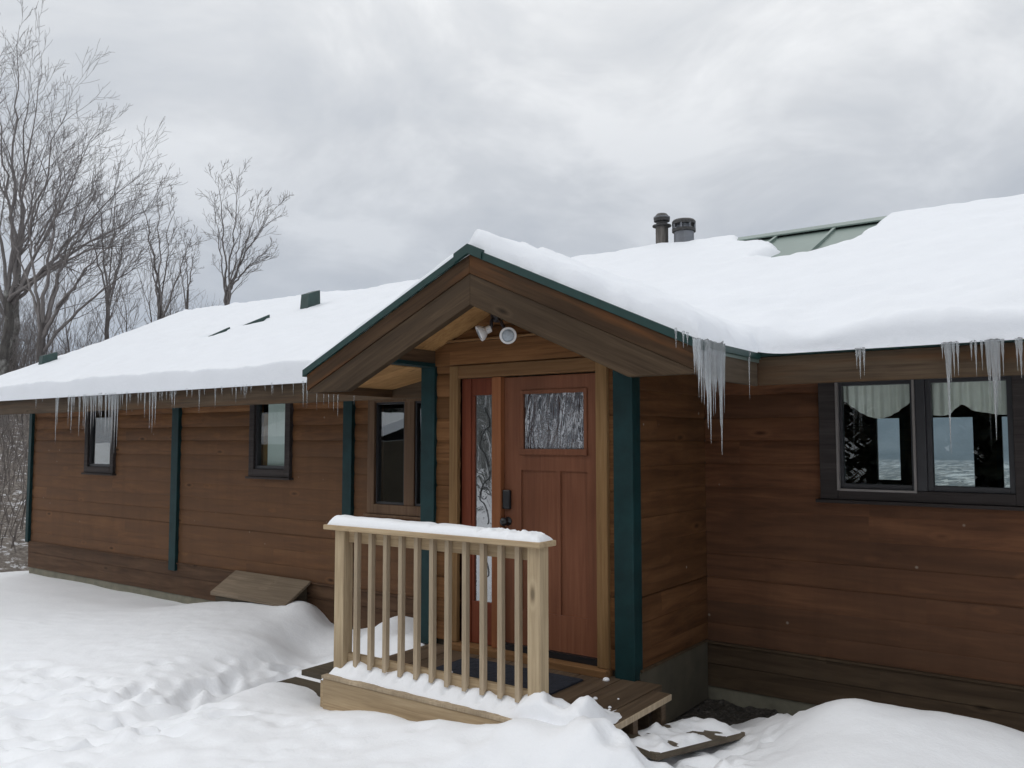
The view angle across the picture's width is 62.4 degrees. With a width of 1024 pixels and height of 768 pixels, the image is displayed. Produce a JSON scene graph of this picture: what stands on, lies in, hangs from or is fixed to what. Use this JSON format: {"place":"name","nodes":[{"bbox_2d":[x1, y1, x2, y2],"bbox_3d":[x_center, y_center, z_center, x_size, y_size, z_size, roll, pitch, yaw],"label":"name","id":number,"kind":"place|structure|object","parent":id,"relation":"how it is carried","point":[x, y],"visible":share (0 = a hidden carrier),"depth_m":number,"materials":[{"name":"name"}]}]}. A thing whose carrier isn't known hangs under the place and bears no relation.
{"place":"outdoors","nodes":[
{"label":"outdoors","id":0,"kind":"place"},
{"bbox_2d":[0,414,29,571],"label":"hillside","id":1,"kind":"structure","parent":0,"point":[11,560],"depth_m":16.66,"materials":[{"name":"snow"},{"name":"twig"}]},
{"bbox_2d":[0,259,43,348],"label":"sapling","id":2,"kind":"object","parent":1,"relation":"on","point":[16,316],"visible":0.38,"depth_m":29.29,"materials":[{"name":"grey plant"}]},
{"bbox_2d":[10,310,36,369],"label":"sapling","id":3,"kind":"object","parent":1,"relation":"on","point":[19,348],"visible":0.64,"depth_m":27.56,"materials":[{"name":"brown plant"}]},
{"bbox_2d":[0,288,46,368],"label":"sapling","id":4,"kind":"object","parent":1,"relation":"on","point":[15,339],"visible":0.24,"depth_m":29.01,"materials":[{"name":"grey plant"}]},
{"bbox_2d":[9,319,37,416],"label":"sapling","id":5,"kind":"object","parent":1,"relation":"on","point":[22,351],"visible":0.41,"depth_m":27.53,"materials":[{"name":"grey plant"}]},
{"bbox_2d":[1,318,49,373],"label":"sapling","id":6,"kind":"object","parent":1,"relation":"on","point":[25,350],"visible":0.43,"depth_m":25.10,"materials":[{"name":"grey plant"}]},
{"bbox_2d":[18,301,36,361],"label":"sapling","id":7,"kind":"object","parent":1,"relation":"on","point":[26,325],"visible":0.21,"depth_m":35.54,"materials":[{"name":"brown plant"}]},
{"bbox_2d":[11,319,47,431],"bbox_3d":[-13.934,-0.112,24.305,1.214,3.512,0.954,-1,-4,7],"label":"sapling","id":8,"kind":"object","parent":1,"relation":"on","point":[27,355],"visible":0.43,"depth_m":24.31,"materials":[{"name":"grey plant"}]},
{"bbox_2d":[15,310,45,364],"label":"sapling","id":9,"kind":"object","parent":1,"relation":"on","point":[28,338],"visible":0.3,"depth_m":29.40,"materials":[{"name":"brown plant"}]},
{"bbox_2d":[18,293,45,366],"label":"sapling","id":10,"kind":"object","parent":1,"relation":"on","point":[29,321],"visible":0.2,"depth_m":35.57,"materials":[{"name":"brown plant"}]},
{"bbox_2d":[20,299,73,356],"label":"sapling","id":11,"kind":"object","parent":1,"relation":"on","point":[35,328],"visible":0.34,"depth_m":29.21,"materials":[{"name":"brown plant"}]},
{"bbox_2d":[0,334,102,552],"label":"brush","id":12,"kind":"object","parent":1,"relation":"on","point":[5,431],"visible":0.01,"depth_m":18.99,"materials":[{"name":"plant"}]},
{"bbox_2d":[29,277,73,352],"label":"sapling","id":13,"kind":"object","parent":1,"relation":"on","point":[52,312],"visible":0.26,"depth_m":39.79,"materials":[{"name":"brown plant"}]},
{"bbox_2d":[0,48,104,371],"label":"birch tree","id":14,"kind":"object","parent":1,"relation":"on","point":[17,319],"visible":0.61,"depth_m":29.73,"materials":[{"name":"grey plant"}]},
{"bbox_2d":[27,246,89,355],"bbox_3d":[-13.742,-1.182,25.431,1.689,5.913,2.597,3,-5,-41],"label":"sapling","id":15,"kind":"object","parent":1,"relation":"on","point":[54,312],"visible":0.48,"depth_m":24.99,"materials":[{"name":"grey plant"}]},
{"bbox_2d":[48,303,79,354],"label":"sapling","id":16,"kind":"object","parent":1,"relation":"on","point":[63,333],"visible":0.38,"depth_m":33.25,"materials":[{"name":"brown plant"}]},
{"bbox_2d":[33,245,113,352],"bbox_3d":[-13.761,-1.280,26.508,2.401,6.245,2.379,-3,-5,36],"label":"sapling","id":17,"kind":"object","parent":1,"relation":"on","point":[75,335],"visible":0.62,"depth_m":26.38,"materials":[{"name":"grey plant"}]},
{"bbox_2d":[74,309,94,348],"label":"sapling","id":18,"kind":"object","parent":1,"relation":"on","point":[87,330],"visible":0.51,"depth_m":39.32,"materials":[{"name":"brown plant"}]},
{"bbox_2d":[75,318,97,346],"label":"sapling","id":19,"kind":"object","parent":1,"relation":"on","point":[85,337],"visible":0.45,"depth_m":41.53,"materials":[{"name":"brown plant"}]},
{"bbox_2d":[0,0,187,426],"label":"maple tree","id":20,"kind":"object","parent":1,"relation":"on","point":[11,297],"visible":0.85,"depth_m":26.03,"materials":[{"name":"grey plant"}]},
{"bbox_2d":[79,306,115,343],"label":"sapling","id":21,"kind":"object","parent":1,"relation":"on","point":[97,329],"visible":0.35,"depth_m":27.90,"materials":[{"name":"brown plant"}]},
{"bbox_2d":[0,116,195,362],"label":"maple tree","id":22,"kind":"object","parent":1,"relation":"on","point":[44,322],"visible":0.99,"depth_m":21.99,"materials":[{"name":"grey plant"}]},
{"bbox_2d":[74,145,148,339],"bbox_3d":[-12.906,-3.069,27.048,2.168,9.585,3.274,2,-4,-27],"label":"slender tree","id":23,"kind":"object","parent":1,"relation":"on","point":[107,321],"visible":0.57,"depth_m":26.90,"materials":[{"name":"grey plant"}]},
{"bbox_2d":[83,241,154,342],"bbox_3d":[-13.733,-1.881,29.329,2.364,6.497,2.549,-3,-5,36],"label":"sapling","id":24,"kind":"object","parent":1,"relation":"on","point":[112,313],"visible":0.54,"depth_m":29.20,"materials":[{"name":"grey plant"}]},
{"bbox_2d":[107,251,154,333],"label":"sapling","id":25,"kind":"object","parent":1,"relation":"on","point":[137,306],"visible":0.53,"depth_m":32.15,"materials":[{"name":"grey plant"}]},
{"bbox_2d":[125,222,202,321],"bbox_3d":[-14.125,-2.930,34.166,3.201,7.288,2.082,2,-4,-23],"label":"sapling","id":26,"kind":"object","parent":1,"relation":"on","point":[135,257],"visible":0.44,"depth_m":34.32,"materials":[{"name":"grey plant"}]},
{"bbox_2d":[145,249,186,319],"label":"sapling","id":27,"kind":"object","parent":1,"relation":"on","point":[170,290],"visible":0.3,"depth_m":37.74,"materials":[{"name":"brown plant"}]},
{"bbox_2d":[134,176,209,319],"bbox_3d":[-9.505,-1.854,23.631,2.491,8.234,0.947,-1,-4,8],"label":"slender tree","id":28,"kind":"object","parent":1,"relation":"on","point":[160,312],"visible":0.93,"depth_m":23.84,"materials":[{"name":"grey plant"}]},
{"bbox_2d":[146,277,198,323],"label":"sapling","id":29,"kind":"object","parent":1,"relation":"on","point":[168,301],"visible":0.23,"depth_m":31.47,"materials":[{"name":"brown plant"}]},
{"bbox_2d":[173,226,203,308],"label":"slender tree","id":30,"kind":"object","parent":1,"relation":"on","point":[186,299],"visible":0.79,"depth_m":26.97,"materials":[{"name":"grey plant"}]},
{"bbox_2d":[195,157,293,304],"bbox_3d":[-7.470,-1.991,23.694,2.767,8.929,1.270,0,-4,2],"label":"slender tree","id":31,"kind":"object","parent":1,"relation":"on","point":[228,293],"visible":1,"depth_m":23.86,"materials":[{"name":"grey plant"}]},
{"bbox_2d":[0,571,1023,767],"bbox_3d":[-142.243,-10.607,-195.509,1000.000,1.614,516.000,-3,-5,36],"label":"snowy ground","id":32,"kind":"structure","parent":0,"point":[93,676],"depth_m":5.29,"materials":[{"name":"snow"}]},
{"bbox_2d":[210,570,310,605],"bbox_3d":[-2.899,2.523,9.678,1.360,0.610,0.346,-3,-5,36],"label":"hatch box","id":33,"kind":"object","parent":32,"relation":"on","point":[247,587],"visible":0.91,"depth_m":9.63,"materials":[{"name":"brown wood"}]},
{"bbox_2d":[278,677,319,696],"bbox_3d":[-1.574,2.357,6.503,0.640,0.040,0.300,-3,-5,36],"label":"plank","id":34,"kind":"object","parent":32,"relation":"on","point":[314,686],"visible":0.23,"depth_m":6.61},
{"bbox_2d":[301,524,671,734],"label":"entry deck","id":35,"kind":"structure","parent":32,"relation":"on","point":[639,705],"depth_m":5.42,"materials":[{"name":"brown wood"}]},
{"bbox_2d":[328,515,552,541],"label":"rail snow","id":36,"kind":"structure","parent":35,"relation":"on","point":[436,528],"depth_m":5.41,"materials":[{"name":"snow"}]},
{"bbox_2d":[321,661,621,724],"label":"deck snow","id":37,"kind":"structure","parent":35,"relation":"on","point":[543,706],"depth_m":5.10,"materials":[{"name":"snow"}]},
{"bbox_2d":[436,657,582,694],"bbox_3d":[-0.042,2.015,5.868,1.010,0.015,0.400,-3,-5,36],"label":"doormat","id":38,"kind":"object","parent":35,"relation":"on","point":[558,682],"visible":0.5,"depth_m":5.82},
{"bbox_2d":[0,213,1023,731],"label":"log cabin","id":39,"kind":"object","parent":32,"relation":"on","point":[780,545],"visible":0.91,"depth_m":6.42,"materials":[{"name":"wood"}]},
{"bbox_2d":[55,398,56,434],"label":"icicle","id":40,"kind":"object","parent":39,"relation":"hanging from","point":[55,415],"visible":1,"depth_m":11.29,"materials":[{"name":"white"}]},
{"bbox_2d":[85,394,86,420],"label":"icicle","id":41,"kind":"object","parent":39,"relation":"hanging from","point":[85,405],"visible":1,"depth_m":10.83,"materials":[{"name":"white"}]},
{"bbox_2d":[90,395,92,432],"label":"icicle","id":42,"kind":"object","parent":39,"relation":"hanging from","point":[91,397],"visible":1,"depth_m":10.76,"materials":[{"name":"white"}]},
{"bbox_2d":[81,410,117,475],"bbox_3d":[-5.961,0.787,12.271,0.860,1.058,0.125,-3,-5,36],"label":"window","id":43,"kind":"structure","parent":39,"relation":"in","point":[89,449],"depth_m":12.37,"materials":[{"name":"brown wood"}]},
{"bbox_2d":[105,393,106,425],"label":"icicle","id":44,"kind":"object","parent":39,"relation":"hanging from","point":[105,407],"visible":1,"depth_m":10.54,"materials":[{"name":"white"}]},
{"bbox_2d":[108,393,110,431],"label":"icicle","id":45,"kind":"object","parent":39,"relation":"hanging from","point":[109,396],"visible":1,"depth_m":10.50,"materials":[{"name":"white"}]},
{"bbox_2d":[110,393,111,448],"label":"icicle","id":46,"kind":"object","parent":39,"relation":"hanging from","point":[111,418],"visible":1,"depth_m":10.46,"materials":[{"name":"white"}]},
{"bbox_2d":[111,393,113,442],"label":"icicle","id":47,"kind":"object","parent":39,"relation":"hanging from","point":[112,410],"visible":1,"depth_m":10.45,"materials":[{"name":"white"}]},
{"bbox_2d":[114,400,114,436],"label":"icicle","id":48,"kind":"object","parent":39,"relation":"hanging from","point":[114,418],"visible":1,"depth_m":10.43,"materials":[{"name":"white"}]},
{"bbox_2d":[114,393,116,416],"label":"icicle","id":49,"kind":"object","parent":39,"relation":"hanging from","point":[115,397],"visible":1,"depth_m":10.41,"materials":[{"name":"white"}]},
{"bbox_2d":[116,394,118,446],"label":"icicle","id":50,"kind":"object","parent":39,"relation":"hanging from","point":[117,412],"visible":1,"depth_m":10.40,"materials":[{"name":"white"}]},
{"bbox_2d":[149,392,150,421],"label":"icicle","id":51,"kind":"object","parent":39,"relation":"hanging from","point":[149,404],"visible":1,"depth_m":9.99,"materials":[{"name":"white"}]},
{"bbox_2d":[152,392,153,419],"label":"icicle","id":52,"kind":"object","parent":39,"relation":"hanging from","point":[152,403],"visible":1,"depth_m":9.95,"materials":[{"name":"white"}]},
{"bbox_2d":[263,414,267,464],"bbox_3d":[-2.975,0.685,10.220,0.085,0.650,0.015,-3,-5,36],"label":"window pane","id":53,"kind":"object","parent":39,"relation":"attached to","point":[265,445],"visible":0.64,"depth_m":10.21,"materials":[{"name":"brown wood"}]},
{"bbox_2d":[245,403,293,479],"bbox_3d":[-2.851,0.616,10.017,0.810,1.018,0.125,-3,-5,36],"label":"window","id":54,"kind":"structure","parent":39,"relation":"in","point":[255,469],"depth_m":10.05,"materials":[{"name":"brown wood"}]},
{"bbox_2d":[267,404,284,465],"bbox_3d":[-2.759,0.599,10.050,0.440,0.800,0.005,-3,-5,36],"label":"blind","id":55,"kind":"object","parent":39,"relation":"attached to","point":[276,427],"visible":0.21,"depth_m":10.09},
{"bbox_2d":[363,398,420,519],"bbox_3d":[-0.970,0.724,8.640,1.420,1.298,0.125,-3,-5,36],"label":"window","id":56,"kind":"structure","parent":39,"relation":"in","point":[409,508],"depth_m":8.72,"materials":[{"name":"brown wood"}]},
{"bbox_2d":[0,194,1023,400],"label":"roof snow","id":57,"kind":"structure","parent":39,"relation":"on","point":[938,274],"depth_m":7.21,"materials":[{"name":"snow"}]},
{"bbox_2d":[500,373,596,657],"bbox_3d":[0.274,0.939,6.227,0.846,2.012,0.127,-3,-5,36],"label":"door","id":58,"kind":"structure","parent":39,"relation":"in","point":[550,420],"depth_m":6.21,"materials":[{"name":"brown wood"}]},
{"bbox_2d":[692,337,695,372],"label":"icicle","id":59,"kind":"object","parent":39,"relation":"hanging from","point":[694,343],"visible":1,"depth_m":4.84,"materials":[{"name":"white"}]},
{"bbox_2d":[697,338,700,381],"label":"icicle","id":60,"kind":"object","parent":39,"relation":"hanging from","point":[698,344],"visible":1,"depth_m":4.86,"materials":[{"name":"white"}]},
{"bbox_2d":[700,339,702,393],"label":"icicle","id":61,"kind":"object","parent":39,"relation":"hanging from","point":[701,355],"visible":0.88,"depth_m":4.91,"materials":[{"name":"white"}]},
{"bbox_2d":[703,350,704,404],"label":"icicle","id":62,"kind":"object","parent":39,"relation":"hanging from","point":[704,376],"visible":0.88,"depth_m":4.96,"materials":[{"name":"white"}]},
{"bbox_2d":[703,339,707,385],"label":"icicle","id":63,"kind":"object","parent":39,"relation":"hanging from","point":[705,342],"visible":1,"depth_m":4.94,"materials":[{"name":"white"}]},
{"bbox_2d":[706,340,709,423],"bbox_3d":[1.149,-0.001,4.964,0.032,0.520,0.032,0,-4,-8],"label":"icicle","id":64,"kind":"object","parent":39,"relation":"hanging from","point":[707,369],"visible":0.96,"depth_m":4.96,"materials":[{"name":"white"}]},
{"bbox_2d":[708,339,711,427],"bbox_3d":[1.176,0.039,5.012,0.030,0.623,0.030,-1,-4,7],"label":"icicle","id":65,"kind":"object","parent":39,"relation":"hanging from","point":[711,384],"visible":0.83,"depth_m":5.01,"materials":[{"name":"white"}]},
{"bbox_2d":[709,340,711,421],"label":"icicle","id":66,"kind":"object","parent":39,"relation":"hanging from","point":[710,360],"visible":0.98,"depth_m":4.99,"materials":[{"name":"white"}]},
{"bbox_2d":[712,341,714,414],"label":"icicle","id":67,"kind":"object","parent":39,"relation":"hanging from","point":[713,351],"visible":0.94,"depth_m":5.03,"materials":[{"name":"white"}]},
{"bbox_2d":[713,341,716,412],"bbox_3d":[1.212,-0.041,5.045,0.025,0.432,0.025,-2,-4,22],"label":"icicle","id":68,"kind":"object","parent":39,"relation":"hanging from","point":[715,347],"visible":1,"depth_m":5.04,"materials":[{"name":"white"}]},
{"bbox_2d":[716,343,717,389],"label":"icicle","id":69,"kind":"object","parent":39,"relation":"hanging from","point":[716,366],"visible":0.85,"depth_m":5.08,"materials":[{"name":"white"}]},
{"bbox_2d":[717,343,718,374],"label":"icicle","id":70,"kind":"object","parent":39,"relation":"hanging from","point":[718,359],"visible":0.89,"depth_m":5.10,"materials":[{"name":"white"}]},
{"bbox_2d":[718,343,719,377],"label":"icicle","id":71,"kind":"object","parent":39,"relation":"hanging from","point":[719,361],"visible":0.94,"depth_m":5.11,"materials":[{"name":"white"}]},
{"bbox_2d":[718,378,720,425],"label":"icicle","id":72,"kind":"object","parent":39,"relation":"hanging from","point":[720,399],"visible":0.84,"depth_m":5.14,"materials":[{"name":"white"}]},
{"bbox_2d":[719,343,723,411],"bbox_3d":[1.268,-0.040,5.128,0.036,0.422,0.036,1,-4,-16],"label":"icicle","id":73,"kind":"object","parent":39,"relation":"hanging from","point":[721,360],"visible":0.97,"depth_m":5.12,"materials":[{"name":"white"}]},
{"bbox_2d":[721,341,723,440],"bbox_3d":[1.277,0.083,5.157,0.037,0.696,0.037,4,-5,-43],"label":"icicle","id":74,"kind":"object","parent":39,"relation":"hanging from","point":[722,404],"visible":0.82,"depth_m":5.15,"materials":[{"name":"white"}]},
{"bbox_2d":[723,344,724,412],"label":"icicle","id":75,"kind":"object","parent":39,"relation":"hanging from","point":[724,375],"visible":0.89,"depth_m":5.17,"materials":[{"name":"white"}]},
{"bbox_2d":[748,359,749,394],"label":"icicle","id":76,"kind":"object","parent":39,"relation":"hanging from","point":[749,374],"visible":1,"depth_m":5.53,"materials":[{"name":"white"}]},
{"bbox_2d":[858,348,860,378],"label":"icicle","id":77,"kind":"object","parent":39,"relation":"hanging from","point":[859,351],"visible":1,"depth_m":5.28,"materials":[{"name":"white"}]},
{"bbox_2d":[862,347,864,375],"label":"icicle","id":78,"kind":"object","parent":39,"relation":"hanging from","point":[863,350],"visible":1,"depth_m":5.27,"materials":[{"name":"white"}]},
{"bbox_2d":[843,384,909,417],"bbox_3d":[2.692,0.104,6.157,0.533,0.294,0.034,-3,-5,37],"label":"curtain","id":79,"kind":"object","parent":39,"relation":"hanging from","point":[878,401],"visible":0.68,"depth_m":6.17,"materials":[{"name":"fabric"}]},
{"bbox_2d":[870,413,905,484],"bbox_3d":[5.037,0.867,11.289,0.420,0.940,0.140,-3,-5,36],"label":"window","id":80,"kind":"structure","parent":39,"relation":"in","point":[903,442],"depth_m":11.29,"materials":[{"name":"clear glass"}]},
{"bbox_2d":[816,375,1023,510],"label":"window","id":81,"kind":"structure","parent":39,"relation":"in","point":[834,488],"depth_m":5.86,"materials":[{"name":"brown wood"}]},
{"bbox_2d":[945,342,950,442],"bbox_3d":[2.577,0.080,4.981,0.027,0.660,0.027,-3,-5,37],"label":"icicle","id":82,"kind":"object","parent":39,"relation":"hanging from","point":[948,371],"visible":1,"depth_m":4.98,"materials":[{"name":"white"}]},
{"bbox_2d":[949,342,951,382],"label":"icicle","id":83,"kind":"object","parent":39,"relation":"hanging from","point":[950,349],"visible":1,"depth_m":4.98,"materials":[{"name":"white"}]},
{"bbox_2d":[952,342,954,376],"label":"icicle","id":84,"kind":"object","parent":39,"relation":"hanging from","point":[953,347],"visible":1,"depth_m":4.97,"materials":[{"name":"white"}]},
{"bbox_2d":[933,412,979,486],"bbox_3d":[5.627,0.869,10.859,0.680,1.000,0.140,-3,-5,36],"label":"window","id":85,"kind":"structure","parent":39,"relation":"in","point":[977,458],"depth_m":10.63,"materials":[{"name":"clear glass"}]},
{"bbox_2d":[956,341,958,375],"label":"icicle","id":86,"kind":"object","parent":39,"relation":"hanging from","point":[957,348],"visible":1,"depth_m":4.96,"materials":[{"name":"white"}]},
{"bbox_2d":[932,381,1006,415],"bbox_3d":[3.163,0.075,5.812,0.554,0.282,0.042,-3,-5,36],"label":"curtain","id":87,"kind":"object","parent":39,"relation":"hanging from","point":[976,396],"visible":0.55,"depth_m":5.83,"materials":[{"name":"fabric"}]},
{"bbox_2d":[974,340,976,373],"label":"icicle","id":88,"kind":"object","parent":39,"relation":"hanging from","point":[975,345],"visible":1,"depth_m":4.91,"materials":[{"name":"white"}]},
{"bbox_2d":[980,340,982,369],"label":"icicle","id":89,"kind":"object","parent":39,"relation":"hanging from","point":[981,343],"visible":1,"depth_m":4.89,"materials":[{"name":"white"}]},
{"bbox_2d":[984,340,987,373],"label":"icicle","id":90,"kind":"object","parent":39,"relation":"hanging from","point":[985,342],"visible":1,"depth_m":4.87,"materials":[{"name":"white"}]},
{"bbox_2d":[987,339,989,391],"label":"icicle","id":91,"kind":"object","parent":39,"relation":"hanging from","point":[988,365],"visible":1,"depth_m":4.87,"materials":[{"name":"white"}]},
{"bbox_2d":[987,339,991,398],"bbox_3d":[2.753,-0.086,4.864,0.018,0.344,0.018,-3,-5,40],"label":"icicle","id":92,"kind":"object","parent":39,"relation":"hanging from","point":[989,350],"visible":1,"depth_m":4.86,"materials":[{"name":"white"}]},
{"bbox_2d":[990,339,996,437],"bbox_3d":[2.768,0.029,4.845,0.031,0.580,0.031,3,-5,-36],"label":"icicle","id":93,"kind":"object","parent":39,"relation":"hanging from","point":[993,346],"visible":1,"depth_m":4.84,"materials":[{"name":"white"}]},
{"bbox_2d":[995,352,997,411],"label":"icicle","id":94,"kind":"object","parent":39,"relation":"hanging from","point":[996,382],"visible":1,"depth_m":4.84,"materials":[{"name":"white"}]},
{"bbox_2d":[995,338,998,395],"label":"icicle","id":95,"kind":"object","parent":39,"relation":"hanging from","point":[996,339],"visible":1,"depth_m":4.84,"materials":[{"name":"white"}]},
{"bbox_2d":[997,339,1000,400],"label":"icicle","id":96,"kind":"object","parent":39,"relation":"hanging from","point":[998,347],"visible":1,"depth_m":4.83,"materials":[{"name":"white"}]},
{"bbox_2d":[995,415,1006,487],"bbox_3d":[6.392,0.861,10.303,0.830,1.060,0.140,-3,-5,36],"label":"window","id":97,"kind":"structure","parent":39,"relation":"in","point":[998,456],"depth_m":10.48,"materials":[{"name":"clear glass"}]},
{"bbox_2d":[1000,339,1003,373],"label":"icicle","id":98,"kind":"object","parent":39,"relation":"hanging from","point":[1002,345],"visible":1,"depth_m":4.83,"materials":[{"name":"white"}]},
{"bbox_2d":[1015,338,1017,368],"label":"icicle","id":99,"kind":"object","parent":39,"relation":"hanging from","point":[1016,342],"visible":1,"depth_m":4.79,"materials":[{"name":"white"}]},
{"bbox_2d":[1018,337,1022,376],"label":"icicle","id":100,"kind":"object","parent":39,"relation":"hanging from","point":[1020,343],"visible":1,"depth_m":4.77,"materials":[{"name":"white"}]},
{"bbox_2d":[627,724,744,760],"bbox_3d":[1.029,2.155,5.149,0.879,0.129,0.365,4,-5,-44],"label":"stepping board","id":101,"kind":"object","parent":32,"relation":"on","point":[715,740],"visible":0.45,"depth_m":5.02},
{"bbox_2d":[630,717,744,752],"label":"snow","id":102,"kind":"structure","parent":101,"relation":"on","point":[658,737],"depth_m":5.11,"materials":[{"name":"snow"}]},
{"bbox_2d":[667,698,779,725],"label":"bare ground","id":103,"kind":"structure","parent":32,"relation":"on","point":[726,712],"depth_m":6.35,"materials":[{"name":"soil"}]},
{"bbox_2d":[0,0,1023,366],"label":"sky","id":104,"kind":"structure","parent":0,"point":[398,131],"materials":[{"name":"grey"}]},
{"bbox_2d":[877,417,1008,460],"bbox_3d":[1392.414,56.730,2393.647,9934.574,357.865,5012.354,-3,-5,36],"label":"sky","id":105,"kind":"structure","parent":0,"point":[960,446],"depth_m":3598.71,"materials":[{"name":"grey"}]},
{"bbox_2d":[879,460,1009,487],"bbox_3d":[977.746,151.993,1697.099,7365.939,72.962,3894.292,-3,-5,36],"label":"valley","id":106,"kind":"structure","parent":0,"point":[954,472],"depth_m":1964.32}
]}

